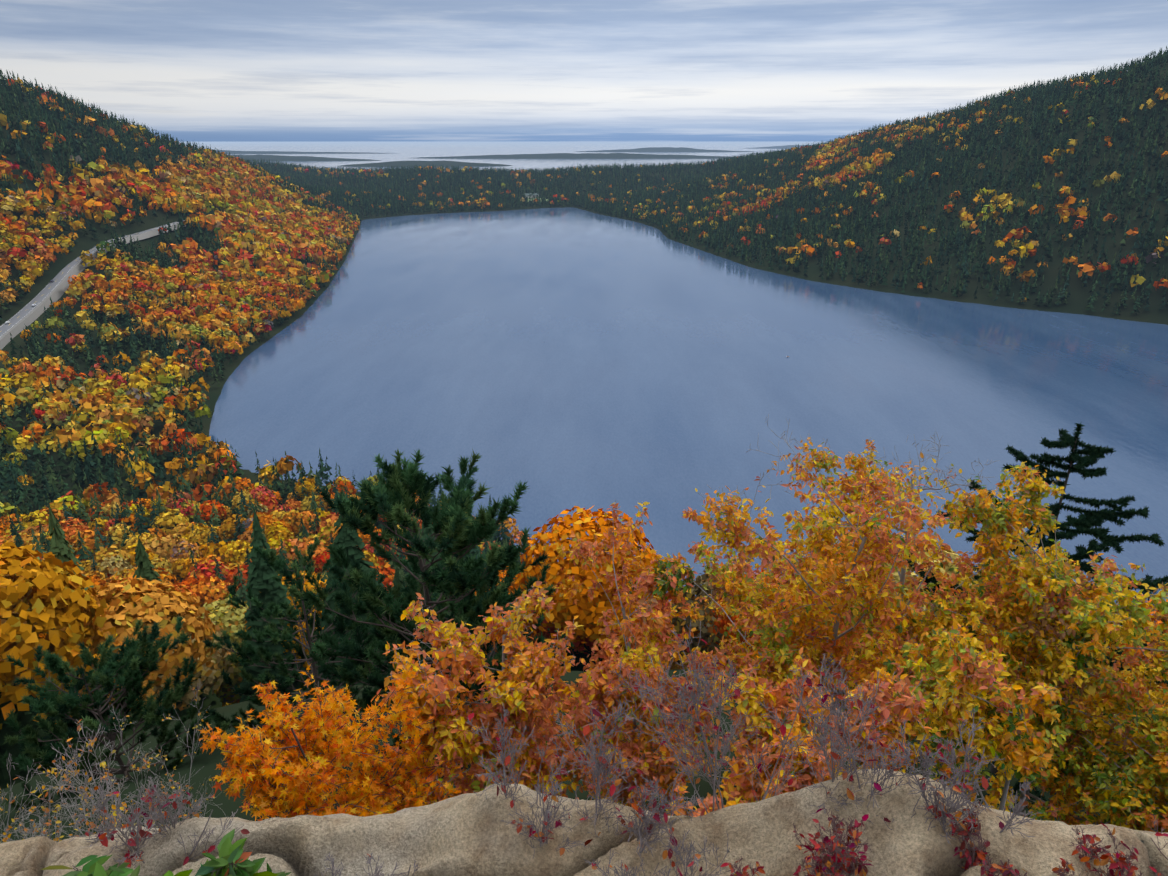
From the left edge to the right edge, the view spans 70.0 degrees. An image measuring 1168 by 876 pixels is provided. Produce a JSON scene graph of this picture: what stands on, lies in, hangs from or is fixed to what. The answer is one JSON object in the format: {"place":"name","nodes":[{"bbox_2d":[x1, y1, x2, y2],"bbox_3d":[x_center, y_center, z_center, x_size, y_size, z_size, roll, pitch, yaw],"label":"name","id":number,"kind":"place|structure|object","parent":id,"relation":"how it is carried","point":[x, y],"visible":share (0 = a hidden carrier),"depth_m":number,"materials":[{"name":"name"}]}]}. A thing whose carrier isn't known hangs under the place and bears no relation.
{"place":"outdoors","nodes":[
{"label":"outdoors","id":0,"kind":"place"},
{"bbox_2d":[0,63,1167,842],"bbox_3d":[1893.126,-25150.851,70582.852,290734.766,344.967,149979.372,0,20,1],"label":"ground terrain","id":1,"kind":"structure","parent":0,"point":[204,769],"depth_m":811.14,"materials":[{"name":"plant"}]},
{"bbox_2d":[0,790,23,842],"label":"bare shrub","id":2,"kind":"object","parent":1,"relation":"on","point":[1,806],"visible":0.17,"depth_m":10.33,"materials":[{"name":"grey plant"}]},
{"bbox_2d":[0,753,66,840],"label":"bare shrub","id":3,"kind":"object","parent":1,"relation":"on","point":[19,817],"visible":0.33,"depth_m":8.59,"materials":[{"name":"grey plant"}]},
{"bbox_2d":[0,744,126,842],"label":"bare shrub","id":4,"kind":"object","parent":1,"relation":"on","point":[47,810],"visible":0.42,"depth_m":6.97,"materials":[{"name":"grey plant"}]},
{"bbox_2d":[0,719,152,841],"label":"bare shrub","id":5,"kind":"object","parent":1,"relation":"on","point":[114,808],"visible":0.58,"depth_m":6.62,"materials":[{"name":"grey plant"}]},
{"bbox_2d":[0,220,185,349],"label":"road","id":6,"kind":"structure","parent":1,"relation":"on","point":[28,314],"depth_m":634.04,"materials":[{"name":"grey asphalt"}]},
{"bbox_2d":[0,615,229,811],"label":"pine","id":7,"kind":"object","parent":1,"relation":"on","point":[128,673],"visible":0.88,"depth_m":20.32,"materials":[{"name":"green plant"}]},
{"bbox_2d":[108,680,225,827],"bbox_3d":[-5.031,4.528,10.030,1.490,2.605,2.346,-4,20,-12],"label":"bare shrub","id":8,"kind":"object","parent":1,"relation":"on","point":[163,786],"visible":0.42,"depth_m":10.47,"materials":[{"name":"grey plant"}]},
{"bbox_2d":[201,535,409,732],"bbox_3d":[-8.132,6.649,25.792,6.294,7.732,6.717,0,20,1],"label":"conifer tree","id":9,"kind":"object","parent":1,"relation":"on","point":[249,654],"visible":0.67,"depth_m":25.32,"materials":[{"name":"green plant"}]},
{"bbox_2d":[199,664,479,820],"bbox_3d":[-1.950,3.170,7.549,2.400,2.824,2.063,-7,21,-18],"label":"maple sapling","id":10,"kind":"object","parent":1,"relation":"on","point":[281,780],"visible":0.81,"depth_m":7.02,"materials":[{"name":"orange plant"}]},
{"bbox_2d":[278,449,558,773],"bbox_3d":[-3.073,4.181,16.885,5.368,8.294,5.902,0,20,1],"label":"pine","id":11,"kind":"object","parent":1,"relation":"on","point":[455,529],"visible":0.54,"depth_m":15.29,"materials":[{"name":"green plant"}]},
{"bbox_2d":[367,552,573,703],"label":"autumn tree","id":12,"kind":"object","parent":1,"relation":"on","point":[438,607],"visible":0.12,"depth_m":27.71,"materials":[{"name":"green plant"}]},
{"bbox_2d":[371,581,616,803],"bbox_3d":[-0.981,3.210,8.825,2.724,3.295,2.422,0,20,1],"label":"beech sapling","id":13,"kind":"object","parent":1,"relation":"on","point":[520,690],"visible":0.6,"depth_m":8.29,"materials":[{"name":"orange plant"}]},
{"bbox_2d":[524,193,538,197],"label":"building","id":14,"kind":"structure","parent":1,"relation":"on","point":[528,194],"depth_m":2100.88,"materials":[{"name":"beige"}]},
{"bbox_2d":[241,136,842,195],"bbox_3d":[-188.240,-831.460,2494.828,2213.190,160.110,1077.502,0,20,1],"label":"forest trees","id":15,"kind":"object","parent":1,"relation":"on","point":[352,175],"visible":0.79,"depth_m":2357.01,"materials":[{"name":"green plant"}]},
{"bbox_2d":[0,467,1166,705],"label":"forest trees","id":16,"kind":"object","parent":1,"relation":"on","point":[188,547],"visible":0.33,"depth_m":282.04,"materials":[{"name":"plant"}]},
{"bbox_2d":[0,46,1167,301],"bbox_3d":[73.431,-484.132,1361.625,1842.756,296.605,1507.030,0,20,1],"label":"forest trees","id":17,"kind":"object","parent":1,"relation":"on","point":[280,226],"visible":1,"depth_m":1050.65,"materials":[{"name":"green plant"}]},
{"bbox_2d":[0,184,1167,523],"bbox_3d":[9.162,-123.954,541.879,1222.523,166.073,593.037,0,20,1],"label":"forest trees","id":18,"kind":"object","parent":1,"relation":"on","point":[118,406],"visible":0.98,"depth_m":516.96,"materials":[{"name":"plant"}]},
{"bbox_2d":[0,486,1167,790],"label":"forest trees","id":19,"kind":"object","parent":1,"relation":"on","point":[66,610],"visible":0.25,"depth_m":52.44,"materials":[{"name":"plant"}]},
{"bbox_2d":[0,768,1167,875],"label":"ledge rock","id":20,"kind":"object","parent":1,"relation":"on","point":[469,834],"visible":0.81,"depth_m":2.06,"materials":[{"name":"stone"}]},
{"bbox_2d":[41,855,139,875],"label":"green shrub","id":21,"kind":"object","parent":20,"relation":"on","point":[93,867],"visible":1,"depth_m":1.85,"materials":[{"name":"green plant"}]},
{"bbox_2d":[70,775,249,868],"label":"shrub twigs","id":22,"kind":"object","parent":20,"relation":"on","point":[103,838],"visible":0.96,"depth_m":2.10,"materials":[{"name":"grey plant"}]},
{"bbox_2d":[163,829,290,875],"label":"green shrub","id":23,"kind":"object","parent":20,"relation":"on","point":[232,860],"visible":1,"depth_m":1.89,"materials":[{"name":"green plant"}]},
{"bbox_2d":[314,853,418,875],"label":"shrub twigs","id":24,"kind":"object","parent":20,"relation":"on","point":[337,868],"visible":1,"depth_m":1.83,"materials":[{"name":"brown plant"}]},
{"bbox_2d":[465,703,592,857],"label":"shrub twigs","id":25,"kind":"object","parent":20,"relation":"on","point":[546,815],"visible":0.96,"depth_m":2.07,"materials":[{"name":"purple plant"}]},
{"bbox_2d":[548,689,703,855],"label":"shrub twigs","id":26,"kind":"object","parent":20,"relation":"on","point":[597,764],"visible":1,"depth_m":2.02,"materials":[{"name":"grey plant"}]},
{"bbox_2d":[583,801,737,875],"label":"shrub twigs","id":27,"kind":"object","parent":20,"relation":"on","point":[670,849],"visible":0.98,"depth_m":1.90,"materials":[{"name":"grey plant"}]},
{"bbox_2d":[604,620,861,812],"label":"shrub twigs","id":28,"kind":"object","parent":20,"relation":"on","point":[704,706],"visible":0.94,"depth_m":2.16,"materials":[{"name":"grey plant"}]},
{"bbox_2d":[720,857,840,875],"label":"blueberry shrub","id":29,"kind":"object","parent":20,"relation":"on","point":[744,870],"visible":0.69,"depth_m":1.82,"materials":[{"name":"red plant"}]},
{"bbox_2d":[793,808,873,875],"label":"blueberry shrub","id":30,"kind":"object","parent":20,"relation":"on","point":[829,862],"visible":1,"depth_m":1.77,"materials":[{"name":"red plant"}]},
{"bbox_2d":[770,653,935,836],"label":"shrub twigs","id":31,"kind":"object","parent":20,"relation":"on","point":[831,764],"visible":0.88,"depth_m":1.98,"materials":[{"name":"grey plant"}]},
{"bbox_2d":[878,709,1040,844],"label":"shrub twigs","id":32,"kind":"object","parent":20,"relation":"on","point":[939,814],"visible":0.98,"depth_m":1.83,"materials":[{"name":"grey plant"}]},
{"bbox_2d":[945,791,1026,875],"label":"blueberry shrub","id":33,"kind":"object","parent":20,"relation":"on","point":[1005,868],"visible":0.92,"depth_m":1.79,"materials":[{"name":"red plant"}]},
{"bbox_2d":[1051,825,1138,875],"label":"blueberry shrub","id":34,"kind":"object","parent":20,"relation":"on","point":[1121,863],"visible":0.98,"depth_m":1.75,"materials":[{"name":"red plant"}]},
{"bbox_2d":[1101,823,1164,875],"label":"blueberry shrub","id":35,"kind":"object","parent":20,"relation":"on","point":[1127,847],"visible":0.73,"depth_m":1.83,"materials":[{"name":"red plant"}]},
{"bbox_2d":[1151,814,1167,866],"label":"blueberry shrub","id":36,"kind":"object","parent":20,"relation":"on","point":[1157,834],"visible":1,"depth_m":1.87,"materials":[{"name":"red plant"}]},
{"bbox_2d":[544,502,802,815],"bbox_3d":[0.925,3.090,10.045,3.798,4.572,3.094,0,20,1],"label":"beech sapling","id":37,"kind":"object","parent":1,"relation":"on","point":[645,635],"visible":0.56,"depth_m":9.69,"materials":[{"name":"orange plant"}]},
{"bbox_2d":[220,620,1167,745],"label":"forest trees","id":38,"kind":"object","parent":1,"relation":"on","point":[226,702],"depth_m":78.40,"materials":[{"name":"orange plant"}]},
{"bbox_2d":[666,646,932,816],"bbox_3d":[1.858,3.280,7.720,2.289,2.885,1.851,0,20,1],"label":"beech sapling","id":39,"kind":"object","parent":1,"relation":"on","point":[907,706],"visible":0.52,"depth_m":7.40,"materials":[{"name":"orange plant"}]},
{"bbox_2d":[659,414,1033,772],"bbox_3d":[3.127,2.541,11.030,4.869,5.708,3.874,15,25,36],"label":"beech sapling","id":40,"kind":"object","parent":1,"relation":"on","point":[810,608],"visible":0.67,"depth_m":10.24,"materials":[{"name":"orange plant"}]},
{"bbox_2d":[694,432,1060,765],"bbox_3d":[4.671,2.641,13.025,5.543,6.018,4.683,0,20,1],"label":"beech sapling","id":41,"kind":"object","parent":1,"relation":"on","point":[845,487],"visible":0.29,"depth_m":12.17,"materials":[{"name":"orange plant"}]},
{"bbox_2d":[894,618,1068,811],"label":"beech sapling","id":42,"kind":"object","parent":1,"relation":"on","point":[968,682],"visible":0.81,"depth_m":8.01,"materials":[{"name":"yellow plant"}]},
{"bbox_2d":[885,461,1167,831],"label":"beech sapling","id":43,"kind":"object","parent":1,"relation":"on","point":[1065,637],"visible":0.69,"depth_m":10.33,"materials":[{"name":"yellow plant"}]},
{"bbox_2d":[899,422,1167,818],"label":"spruce","id":44,"kind":"object","parent":1,"relation":"on","point":[1088,521],"visible":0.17,"depth_m":16.48,"materials":[{"name":"green plant"}]},
{"bbox_2d":[1042,704,1167,831],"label":"shrub","id":45,"kind":"object","parent":1,"relation":"on","point":[1143,816],"visible":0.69,"depth_m":9.72,"materials":[{"name":"yellow plant"}]},
{"bbox_2d":[1075,647,1167,829],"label":"shrub","id":46,"kind":"object","parent":1,"relation":"on","point":[1158,699],"visible":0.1,"depth_m":10.31,"materials":[{"name":"yellow plant"}]},
{"bbox_2d":[0,0,1167,141],"label":"sky","id":47,"kind":"structure","parent":0,"point":[187,70],"materials":[{"name":"grey"}]},
{"bbox_2d":[180,141,1167,619],"bbox_3d":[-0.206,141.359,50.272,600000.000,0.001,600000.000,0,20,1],"label":"water","id":48,"kind":"structure","parent":0,"point":[556,361],"depth_m":561.68,"materials":[{"name":"blue liquid"}]}
]}

